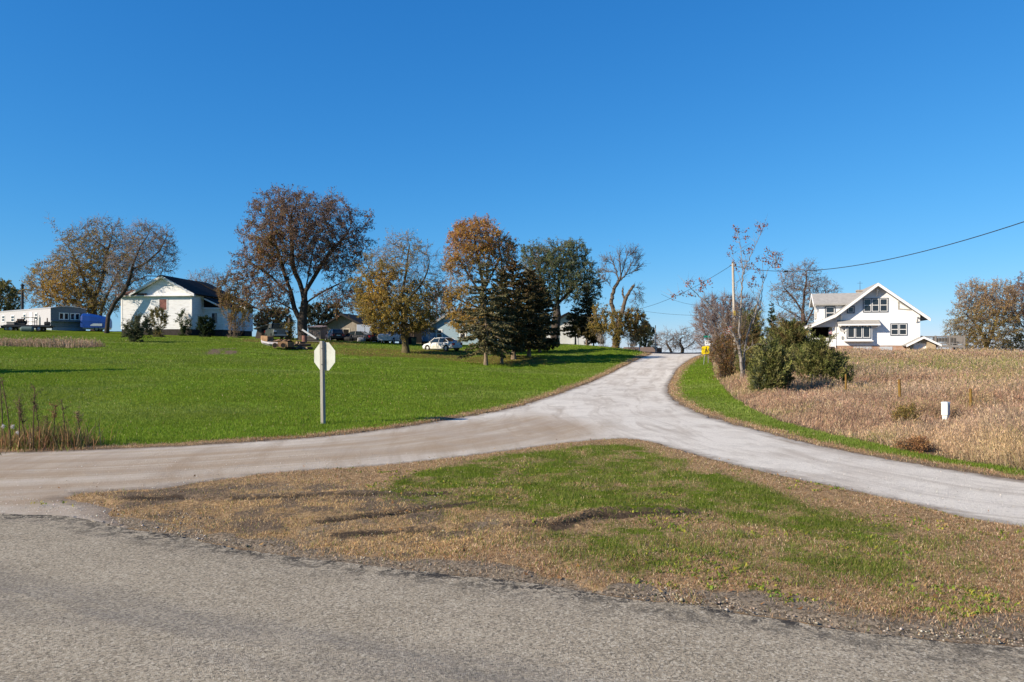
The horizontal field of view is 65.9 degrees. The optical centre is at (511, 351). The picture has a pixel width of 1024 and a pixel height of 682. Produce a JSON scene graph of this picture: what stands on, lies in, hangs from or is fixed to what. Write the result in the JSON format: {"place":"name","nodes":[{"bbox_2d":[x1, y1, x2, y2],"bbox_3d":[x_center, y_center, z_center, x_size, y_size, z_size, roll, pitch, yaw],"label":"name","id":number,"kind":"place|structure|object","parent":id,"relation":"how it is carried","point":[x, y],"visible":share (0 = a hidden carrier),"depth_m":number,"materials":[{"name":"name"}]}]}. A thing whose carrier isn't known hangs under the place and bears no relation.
{"place":"outdoors","nodes":[
{"label":"outdoors","id":0,"kind":"place"},
{"bbox_2d":[0,513,1023,681],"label":"road","id":1,"kind":"structure","parent":0,"point":[84,600],"depth_m":5.67,"materials":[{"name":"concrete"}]},
{"bbox_2d":[0,328,1023,646],"bbox_3d":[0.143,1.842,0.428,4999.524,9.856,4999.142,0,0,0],"label":"ground","id":2,"kind":"structure","parent":0,"point":[738,596],"depth_m":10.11,"materials":[{"name":"green plant"}]},
{"bbox_2d":[0,376,4,441],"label":"dead weed","id":3,"kind":"object","parent":2,"relation":"on","point":[1,409],"visible":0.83,"depth_m":16.82,"materials":[{"name":"brown plant"}]},
{"bbox_2d":[0,377,15,448],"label":"dead weed","id":4,"kind":"object","parent":2,"relation":"on","point":[4,393],"visible":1,"depth_m":15.95,"materials":[{"name":"brown plant"}]},
{"bbox_2d":[0,278,26,310],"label":"hedgerow tree","id":5,"kind":"object","parent":2,"relation":"on","point":[7,301],"visible":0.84,"depth_m":118.58,"materials":[{"name":"green plant"}]},
{"bbox_2d":[13,393,26,448],"bbox_3d":[-9.982,1.396,15.986,0.308,1.215,0.236,0,0,33],"label":"dead weed","id":6,"kind":"object","parent":2,"relation":"on","point":[19,408],"visible":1,"depth_m":15.96,"materials":[{"name":"brown plant"}]},
{"bbox_2d":[20,284,23,308],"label":"utility pole","id":7,"kind":"object","parent":2,"relation":"on","point":[22,297],"visible":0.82,"depth_m":115.85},
{"bbox_2d":[15,407,31,444],"bbox_3d":[-10.052,1.560,16.235,0.305,0.887,0.234,0,0,24],"label":"dead weed","id":8,"kind":"object","parent":2,"relation":"on","point":[22,421],"visible":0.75,"depth_m":16.23,"materials":[{"name":"brown plant"}]},
{"bbox_2d":[20,326,33,331],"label":"green tank","id":9,"kind":"object","parent":2,"relation":"on","point":[27,329],"visible":0.96,"depth_m":96.37,"materials":[{"name":"metal"}]},
{"bbox_2d":[4,325,54,330],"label":"flatbed wagon","id":10,"kind":"object","parent":2,"relation":"on","point":[36,327],"visible":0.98,"depth_m":97.36,"materials":[{"name":"metal"}]},
{"bbox_2d":[16,319,26,324],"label":"old engine","id":11,"kind":"object","parent":10,"relation":"on","point":[20,322],"visible":1,"depth_m":97.50,"materials":[{"name":"metal"}]},
{"bbox_2d":[28,382,42,449],"bbox_3d":[-9.622,1.301,15.903,0.221,1.404,0.254,0,0,31],"label":"dead weed","id":12,"kind":"object","parent":2,"relation":"on","point":[34,401],"visible":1,"depth_m":15.91,"materials":[{"name":"brown plant"}]},
{"bbox_2d":[0,306,86,330],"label":"mobile home","id":13,"kind":"object","parent":2,"relation":"on","point":[65,318],"visible":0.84,"depth_m":106.21,"materials":[{"name":"grey metal"}]},
{"bbox_2d":[59,313,68,319],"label":"window","id":14,"kind":"structure","parent":13,"relation":"in","point":[62,316],"depth_m":105.25,"materials":[{"name":"white glass"}]},
{"bbox_2d":[70,313,79,319],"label":"window","id":15,"kind":"structure","parent":13,"relation":"in","point":[73,316],"depth_m":106.35,"materials":[{"name":"glass"}]},
{"bbox_2d":[0,335,104,347],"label":"dry weeds","id":16,"kind":"object","parent":2,"relation":"on","point":[64,342],"visible":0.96,"depth_m":63.56,"materials":[{"name":"beige plant"}]},
{"bbox_2d":[47,400,62,429],"bbox_3d":[-9.702,1.511,16.730,0.377,0.989,0.255,0,0,0],"label":"dead weed","id":17,"kind":"object","parent":2,"relation":"on","point":[55,413],"visible":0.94,"depth_m":16.73,"materials":[{"name":"brown plant"}]},
{"bbox_2d":[0,415,125,454],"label":"weed clump","id":18,"kind":"object","parent":2,"relation":"on","point":[66,438],"visible":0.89,"depth_m":16.28,"materials":[{"name":"brown plant"}]},
{"bbox_2d":[60,401,71,429],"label":"dead weed","id":19,"kind":"object","parent":2,"relation":"on","point":[63,414],"visible":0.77,"depth_m":16.64,"materials":[{"name":"brown plant"}]},
{"bbox_2d":[72,411,83,428],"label":"dead weed","id":20,"kind":"object","parent":2,"relation":"on","point":[77,417],"visible":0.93,"depth_m":16.99,"materials":[{"name":"brown plant"}]},
{"bbox_2d":[17,212,155,330],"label":"spreading tree","id":21,"kind":"object","parent":2,"relation":"on","point":[92,303],"visible":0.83,"depth_m":115.33,"materials":[{"name":"brown plant"}]},
{"bbox_2d":[80,313,111,330],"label":"tarped camper","id":22,"kind":"object","parent":2,"relation":"on","point":[93,321],"visible":0.94,"depth_m":105.90,"materials":[{"name":"fabric"}]},
{"bbox_2d":[120,310,153,341],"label":"yard shrub","id":23,"kind":"object","parent":2,"relation":"on","point":[134,329],"visible":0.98,"depth_m":79.59,"materials":[{"name":"green plant"}]},
{"bbox_2d":[97,216,180,332],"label":"leaning tree","id":24,"kind":"object","parent":2,"relation":"on","point":[148,257],"visible":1,"depth_m":103.26,"materials":[{"name":"brown plant"}]},
{"bbox_2d":[145,305,168,336],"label":"yard shrub","id":25,"kind":"object","parent":2,"relation":"on","point":[157,328],"visible":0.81,"depth_m":96.69,"materials":[{"name":"green plant"}]},
{"bbox_2d":[173,308,192,335],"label":"yard shrub","id":26,"kind":"object","parent":2,"relation":"on","point":[183,327],"visible":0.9,"depth_m":103.37,"materials":[{"name":"green plant"}]},
{"bbox_2d":[115,275,256,335],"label":"gabled house","id":27,"kind":"structure","parent":2,"relation":"on","point":[171,296],"depth_m":104.76,"materials":[{"name":"wood"}]},
{"bbox_2d":[158,298,167,310],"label":"window","id":28,"kind":"structure","parent":27,"relation":"in","point":[162,302],"depth_m":104.44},
{"bbox_2d":[195,315,216,336],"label":"yard shrub","id":29,"kind":"object","parent":2,"relation":"on","point":[206,328],"visible":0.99,"depth_m":101.74,"materials":[{"name":"green plant"}]},
{"bbox_2d":[186,265,232,292],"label":"bare tree","id":30,"kind":"object","parent":2,"relation":"on","point":[208,279],"visible":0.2,"depth_m":139.84,"materials":[{"name":"brown plant"}]},
{"bbox_2d":[212,270,258,337],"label":"tall shrub","id":31,"kind":"object","parent":2,"relation":"on","point":[228,297],"visible":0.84,"depth_m":98.53,"materials":[{"name":"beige plant"}]},
{"bbox_2d":[253,323,269,338],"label":"collapsed shed","id":32,"kind":"structure","parent":2,"relation":"on","point":[260,332],"depth_m":98.96,"materials":[{"name":"grey wood"}]},
{"bbox_2d":[253,304,295,326],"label":"background tree","id":33,"kind":"object","parent":2,"relation":"on","point":[263,317],"visible":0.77,"depth_m":125.98,"materials":[{"name":"green plant"}]},
{"bbox_2d":[265,323,288,338],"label":"old pickup","id":34,"kind":"object","parent":2,"relation":"on","point":[275,330],"visible":0.59,"depth_m":94.30,"materials":[{"name":"green paint"}]},
{"bbox_2d":[261,336,293,347],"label":"rusted hulk","id":35,"kind":"object","parent":2,"relation":"on","point":[271,341],"visible":1,"depth_m":79.42,"materials":[{"name":"brown metal"}]},
{"bbox_2d":[279,317,296,339],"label":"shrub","id":36,"kind":"object","parent":2,"relation":"on","point":[289,326],"visible":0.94,"depth_m":94.70,"materials":[{"name":"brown plant"}]},
{"bbox_2d":[221,183,378,339],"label":"shade tree","id":37,"kind":"object","parent":2,"relation":"on","point":[270,256],"visible":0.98,"depth_m":93.68,"materials":[{"name":"brown plant"}]},
{"bbox_2d":[307,330,318,341],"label":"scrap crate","id":38,"kind":"object","parent":2,"relation":"on","point":[310,338],"visible":0.83,"depth_m":92.54,"materials":[{"name":"metal"}]},
{"bbox_2d":[307,325,326,338],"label":"shed","id":39,"kind":"structure","parent":2,"relation":"on","point":[321,330],"depth_m":115.98,"materials":[{"name":"grey metal"}]},
{"bbox_2d":[298,300,341,326],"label":"background tree","id":40,"kind":"object","parent":2,"relation":"on","point":[322,313],"visible":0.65,"depth_m":134.80,"materials":[{"name":"green plant"}]},
{"bbox_2d":[314,341,334,423],"bbox_3d":[-5.192,1.014,21.697,0.770,2.616,0.121,0,0,30],"label":"stop sign","id":41,"kind":"object","parent":2,"relation":"on","point":[324,355],"visible":0.8,"depth_m":21.68,"materials":[{"name":"metal"}]},
{"bbox_2d":[325,329,344,340],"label":"dark hatchback","id":42,"kind":"object","parent":2,"relation":"on","point":[336,334],"visible":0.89,"depth_m":104.46,"materials":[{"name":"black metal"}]},
{"bbox_2d":[323,313,375,341],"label":"weathered garage","id":43,"kind":"structure","parent":2,"relation":"on","point":[346,323],"depth_m":112.64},
{"bbox_2d":[338,331,369,341],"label":"dark sedan","id":44,"kind":"object","parent":2,"relation":"on","point":[356,335],"visible":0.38,"depth_m":105.14,"materials":[{"name":"black paint"}]},
{"bbox_2d":[356,324,377,341],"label":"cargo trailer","id":45,"kind":"object","parent":2,"relation":"on","point":[363,328],"visible":0.03,"depth_m":106.94,"materials":[{"name":"white metal"}]},
{"bbox_2d":[369,328,385,342],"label":"dark van","id":46,"kind":"object","parent":2,"relation":"on","point":[373,337],"visible":0.45,"depth_m":102.54,"materials":[{"name":"black paint"}]},
{"bbox_2d":[377,329,401,343],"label":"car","id":47,"kind":"object","parent":2,"relation":"on","point":[387,338],"visible":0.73,"depth_m":101.59,"materials":[{"name":"paint"}]},
{"bbox_2d":[346,228,450,352],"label":"yard tree","id":48,"kind":"object","parent":2,"relation":"on","point":[402,303],"visible":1,"depth_m":78.83,"materials":[{"name":"brown plant"}]},
{"bbox_2d":[400,324,427,343],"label":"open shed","id":49,"kind":"structure","parent":2,"relation":"on","point":[419,338],"depth_m":111.96,"materials":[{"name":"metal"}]},
{"bbox_2d":[413,331,421,341],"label":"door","id":50,"kind":"structure","parent":49,"relation":"in","point":[419,335],"depth_m":111.97,"materials":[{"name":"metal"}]},
{"bbox_2d":[422,329,434,344],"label":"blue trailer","id":51,"kind":"object","parent":2,"relation":"on","point":[429,337],"visible":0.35,"depth_m":102.40,"materials":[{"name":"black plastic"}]},
{"bbox_2d":[425,280,455,318],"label":"background tree","id":52,"kind":"object","parent":2,"relation":"on","point":[436,304],"visible":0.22,"depth_m":129.49,"materials":[{"name":"grey plant"}]},
{"bbox_2d":[422,337,461,350],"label":"white sedan","id":53,"kind":"object","parent":2,"relation":"on","point":[445,343],"visible":0.94,"depth_m":86.06,"materials":[{"name":"paint"}]},
{"bbox_2d":[427,311,478,344],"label":"blue house","id":54,"kind":"structure","parent":2,"relation":"on","point":[443,328],"depth_m":115.71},
{"bbox_2d":[436,329,442,337],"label":"window","id":55,"kind":"structure","parent":54,"relation":"in","point":[439,333],"depth_m":115.83,"materials":[{"name":"white glass"}]},
{"bbox_2d":[440,213,519,347],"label":"maple tree","id":56,"kind":"object","parent":2,"relation":"on","point":[471,232],"visible":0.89,"depth_m":95.16,"materials":[{"name":"orange plant"}]},
{"bbox_2d":[453,261,517,364],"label":"spruce tree","id":57,"kind":"object","parent":2,"relation":"on","point":[485,349],"visible":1,"depth_m":67.73,"materials":[{"name":"green plant"}]},
{"bbox_2d":[478,265,527,362],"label":"spruce tree","id":58,"kind":"object","parent":2,"relation":"on","point":[510,293],"visible":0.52,"depth_m":70.57,"materials":[{"name":"green plant"}]},
{"bbox_2d":[0,333,1023,509],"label":"lawn grass","id":59,"kind":"structure","parent":2,"relation":"on","point":[280,429],"depth_m":33.36,"materials":[{"name":"green plant"}]},
{"bbox_2d":[0,451,1023,645],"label":"loose gravel","id":60,"kind":"structure","parent":2,"relation":"on","point":[739,608],"depth_m":7.52,"materials":[{"name":"grey gravel"}]},
{"bbox_2d":[489,258,547,358],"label":"spruce tree","id":61,"kind":"object","parent":2,"relation":"on","point":[511,269],"visible":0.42,"depth_m":74.69,"materials":[{"name":"green plant"}]},
{"bbox_2d":[31,461,1023,619],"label":"weeds","id":62,"kind":"object","parent":2,"relation":"on","point":[847,546],"visible":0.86,"depth_m":7.56,"materials":[{"name":"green plant"}]},
{"bbox_2d":[58,352,1008,630],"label":"fallen leaves","id":63,"kind":"object","parent":2,"relation":"on","point":[562,482],"visible":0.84,"depth_m":10.58,"materials":[{"name":"brown plant"}]},
{"bbox_2d":[512,268,560,355],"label":"spruce tree","id":64,"kind":"object","parent":2,"relation":"on","point":[539,304],"visible":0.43,"depth_m":77.61,"materials":[{"name":"green plant"}]},
{"bbox_2d":[526,279,561,351],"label":"spruce tree","id":65,"kind":"object","parent":2,"relation":"on","point":[556,344],"visible":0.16,"depth_m":87.71,"materials":[{"name":"green plant"}]},
{"bbox_2d":[519,237,605,343],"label":"green tree","id":66,"kind":"object","parent":2,"relation":"on","point":[571,262],"visible":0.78,"depth_m":110.47,"materials":[{"name":"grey plant"}]},
{"bbox_2d":[542,312,591,344],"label":"clapboard shed","id":67,"kind":"structure","parent":2,"relation":"on","point":[564,339],"depth_m":117.11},
{"bbox_2d":[561,304,588,344],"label":"spruce","id":68,"kind":"object","parent":2,"relation":"on","point":[572,318],"visible":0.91,"depth_m":101.59,"materials":[{"name":"green plant"}]},
{"bbox_2d":[573,286,598,344],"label":"spruce","id":69,"kind":"object","parent":2,"relation":"on","point":[587,333],"visible":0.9,"depth_m":100.79,"materials":[{"name":"green plant"}]},
{"bbox_2d":[582,313,604,345],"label":"spruce","id":70,"kind":"object","parent":2,"relation":"on","point":[593,341],"visible":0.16,"depth_m":102.63,"materials":[{"name":"green plant"}]},
{"bbox_2d":[586,302,614,346],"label":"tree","id":71,"kind":"object","parent":2,"relation":"on","point":[603,325],"visible":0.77,"depth_m":97.72,"materials":[{"name":"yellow plant"}]},
{"bbox_2d":[607,308,625,348],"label":"hanging twigs shrub","id":72,"kind":"object","parent":2,"relation":"on","point":[616,337],"visible":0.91,"depth_m":95.50,"materials":[{"name":"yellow plant"}]},
{"bbox_2d":[596,242,645,347],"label":"pollarded tree","id":73,"kind":"object","parent":2,"relation":"on","point":[625,297],"visible":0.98,"depth_m":96.33,"materials":[{"name":"brown plant"}]},
{"bbox_2d":[612,306,650,350],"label":"roadside thicket","id":74,"kind":"object","parent":2,"relation":"on","point":[629,318],"visible":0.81,"depth_m":97.83,"materials":[{"name":"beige plant"}]},
{"bbox_2d":[624,347,661,351],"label":"brown shed","id":75,"kind":"structure","parent":2,"relation":"on","point":[648,349],"depth_m":113.36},
{"bbox_2d":[632,322,659,347],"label":"dark tree","id":76,"kind":"object","parent":2,"relation":"on","point":[643,341],"visible":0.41,"depth_m":148.78,"materials":[{"name":"green plant"}]},
{"bbox_2d":[653,325,681,352],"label":"tree","id":77,"kind":"object","parent":2,"relation":"on","point":[665,343],"visible":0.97,"depth_m":134.84,"materials":[{"name":"grey plant"}]},
{"bbox_2d":[669,326,704,352],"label":"tree","id":78,"kind":"object","parent":2,"relation":"on","point":[680,343],"visible":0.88,"depth_m":134.78,"materials":[{"name":"grey plant"}]},
{"bbox_2d":[662,217,787,377],"bbox_3d":[11.144,-2.547,39.929,7.387,8.946,2.128,0,0,-19],"label":"red leaved sapling","id":79,"kind":"object","parent":2,"relation":"on","point":[742,362],"visible":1,"depth_m":40.04,"materials":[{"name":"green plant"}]},
{"bbox_2d":[686,288,768,357],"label":"bare thicket","id":80,"kind":"object","parent":2,"relation":"on","point":[712,315],"visible":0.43,"depth_m":77.38,"materials":[{"name":"brown plant"}]},
{"bbox_2d":[701,322,755,380],"bbox_3d":[12.504,0.239,44.978,3.544,3.917,2.524,0,0,0],"label":"rusty shrub","id":81,"kind":"object","parent":2,"relation":"on","point":[723,367],"visible":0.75,"depth_m":44.87,"materials":[{"name":"brown plant"}]},
{"bbox_2d":[706,297,755,376],"bbox_3d":[13.802,-0.687,50.013,3.492,5.791,2.975,0,0,0],"label":"bare thicket","id":82,"kind":"object","parent":2,"relation":"on","point":[733,320],"visible":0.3,"depth_m":49.98,"materials":[{"name":"brown plant"}]},
{"bbox_2d":[730,262,735,348],"bbox_3d":[17.388,-2.721,62.000,0.570,8.637,0.241,0,0,0],"label":"utility pole","id":83,"kind":"object","parent":2,"relation":"on","point":[733,294],"visible":0.5,"depth_m":61.91,"materials":[{"name":"brown wood"}]},
{"bbox_2d":[736,221,1023,271],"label":"power line","id":84,"kind":"object","parent":83,"relation":"attached to","point":[900,256],"visible":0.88,"depth_m":37.71,"materials":[{"name":"black metal"}]},
{"bbox_2d":[734,345,761,375],"bbox_3d":[13.412,0.710,43.933,2.309,2.386,1.993,0,0,0],"label":"red cedar","id":85,"kind":"object","parent":2,"relation":"on","point":[748,352],"visible":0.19,"depth_m":43.63,"materials":[{"name":"beige plant"}]},
{"bbox_2d":[734,304,767,359],"bbox_3d":[16.623,-0.778,54.037,2.884,4.974,2.824,0,0,31],"label":"red cedar","id":86,"kind":"object","parent":2,"relation":"on","point":[756,335],"visible":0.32,"depth_m":53.70,"materials":[{"name":"beige plant"}]},
{"bbox_2d":[763,301,777,346],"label":"narrow spruce","id":87,"kind":"object","parent":2,"relation":"on","point":[770,318],"visible":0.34,"depth_m":65.94,"materials":[{"name":"green plant"}]},
{"bbox_2d":[745,336,796,391],"bbox_3d":[11.141,0.750,34.007,2.174,2.868,2.167,0,0,0],"label":"red cedar","id":88,"kind":"object","parent":2,"relation":"on","point":[770,367],"visible":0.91,"depth_m":33.59,"materials":[{"name":"beige plant"}]},
{"bbox_2d":[762,314,815,370],"bbox_3d":[15.874,-0.140,44.980,2.976,4.096,2.692,0,0,31],"label":"red cedar","id":89,"kind":"object","parent":2,"relation":"on","point":[787,333],"visible":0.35,"depth_m":44.48,"materials":[{"name":"beige plant"}]},
{"bbox_2d":[764,259,841,325],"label":"bare tree","id":90,"kind":"object","parent":2,"relation":"on","point":[802,318],"visible":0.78,"depth_m":109.82,"materials":[{"name":"brown plant"}]},
{"bbox_2d":[791,331,856,385],"bbox_3d":[14.480,0.639,37.010,3.200,3.198,2.731,0,0,0],"label":"red cedar","id":91,"kind":"object","parent":2,"relation":"on","point":[817,356],"visible":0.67,"depth_m":36.51,"materials":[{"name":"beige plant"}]},
{"bbox_2d":[707,346,1023,469],"bbox_3d":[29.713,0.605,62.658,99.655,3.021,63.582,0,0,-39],"label":"tall dry grass","id":92,"kind":"structure","parent":2,"relation":"on","point":[992,432],"depth_m":25.79,"materials":[{"name":"beige plant"}]},
{"bbox_2d":[804,283,941,350],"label":"farmhouse","id":93,"kind":"object","parent":2,"relation":"on","point":[878,316],"visible":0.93,"depth_m":94.80,"materials":[{"name":"wood"}]},
{"bbox_2d":[847,306,854,312],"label":"window","id":94,"kind":"structure","parent":93,"relation":"in","point":[851,309],"depth_m":95.53,"materials":[{"name":"white glass"}]},
{"bbox_2d":[863,298,887,311],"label":"window","id":95,"kind":"structure","parent":93,"relation":"in","point":[869,304],"depth_m":94.84,"materials":[{"name":"white glass"}]},
{"bbox_2d":[890,323,907,335],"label":"window","id":96,"kind":"structure","parent":93,"relation":"in","point":[896,329],"depth_m":94.13,"materials":[{"name":"white glass"}]},
{"bbox_2d":[898,379,900,396],"bbox_3d":[13.755,1.643,27.994,0.109,1.317,0.109,-3,1,-20],"label":"fence post","id":97,"kind":"object","parent":2,"relation":"on","point":[899,387],"visible":0.69,"depth_m":27.94,"materials":[{"name":"wood"}]},
{"bbox_2d":[886,400,922,424],"bbox_3d":[10.222,1.703,20.292,0.820,0.973,1.278,0,0,0],"label":"field shrub","id":98,"kind":"object","parent":2,"relation":"on","point":[906,411],"visible":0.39,"depth_m":20.39,"materials":[{"name":"green plant"}]},
{"bbox_2d":[891,434,933,453],"bbox_3d":[7.962,1.865,15.639,0.801,0.663,0.829,0,0,32],"label":"field shrub","id":99,"kind":"object","parent":2,"relation":"on","point":[916,444],"visible":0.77,"depth_m":15.51,"materials":[{"name":"brown plant"}]},
{"bbox_2d":[920,335,964,349],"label":"timber deck","id":100,"kind":"structure","parent":2,"relation":"on","point":[960,339],"depth_m":93.14,"materials":[{"name":"beige wood"}]},
{"bbox_2d":[941,402,949,421],"bbox_3d":[12.085,1.749,22.000,0.190,0.703,0.190,0,0,-40],"label":"utility pedestal","id":101,"kind":"object","parent":2,"relation":"on","point":[945,409],"visible":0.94,"depth_m":21.94,"materials":[{"name":"white plastic"}]},
{"bbox_2d":[969,388,971,405],"bbox_3d":[13.953,1.710,23.997,0.083,1.181,0.083,-2,1,-20],"label":"fence post","id":102,"kind":"object","parent":2,"relation":"on","point":[970,397],"visible":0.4,"depth_m":23.96,"materials":[{"name":"wood"}]},
{"bbox_2d":[941,276,1023,350],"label":"tree","id":103,"kind":"object","parent":2,"relation":"on","point":[1004,307],"visible":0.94,"depth_m":103.02,"materials":[{"name":"brown plant"}]},
{"bbox_2d":[1002,272,1023,350],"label":"tree","id":104,"kind":"object","parent":2,"relation":"on","point":[1021,341],"visible":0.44,"depth_m":107.80,"materials":[{"name":"brown plant"}]},
{"bbox_2d":[0,353,1023,527],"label":"gravel road","id":105,"kind":"structure","parent":0,"point":[633,400],"depth_m":15.34,"materials":[{"name":"stone"}]},
{"bbox_2d":[0,0,1023,352],"label":"sky","id":106,"kind":"structure","parent":0,"point":[861,131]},
{"bbox_2d":[650,352,700,353],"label":"crossroad","id":107,"kind":"structure","parent":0,"point":[674,353],"depth_m":99.65,"materials":[{"name":"asphalt"}]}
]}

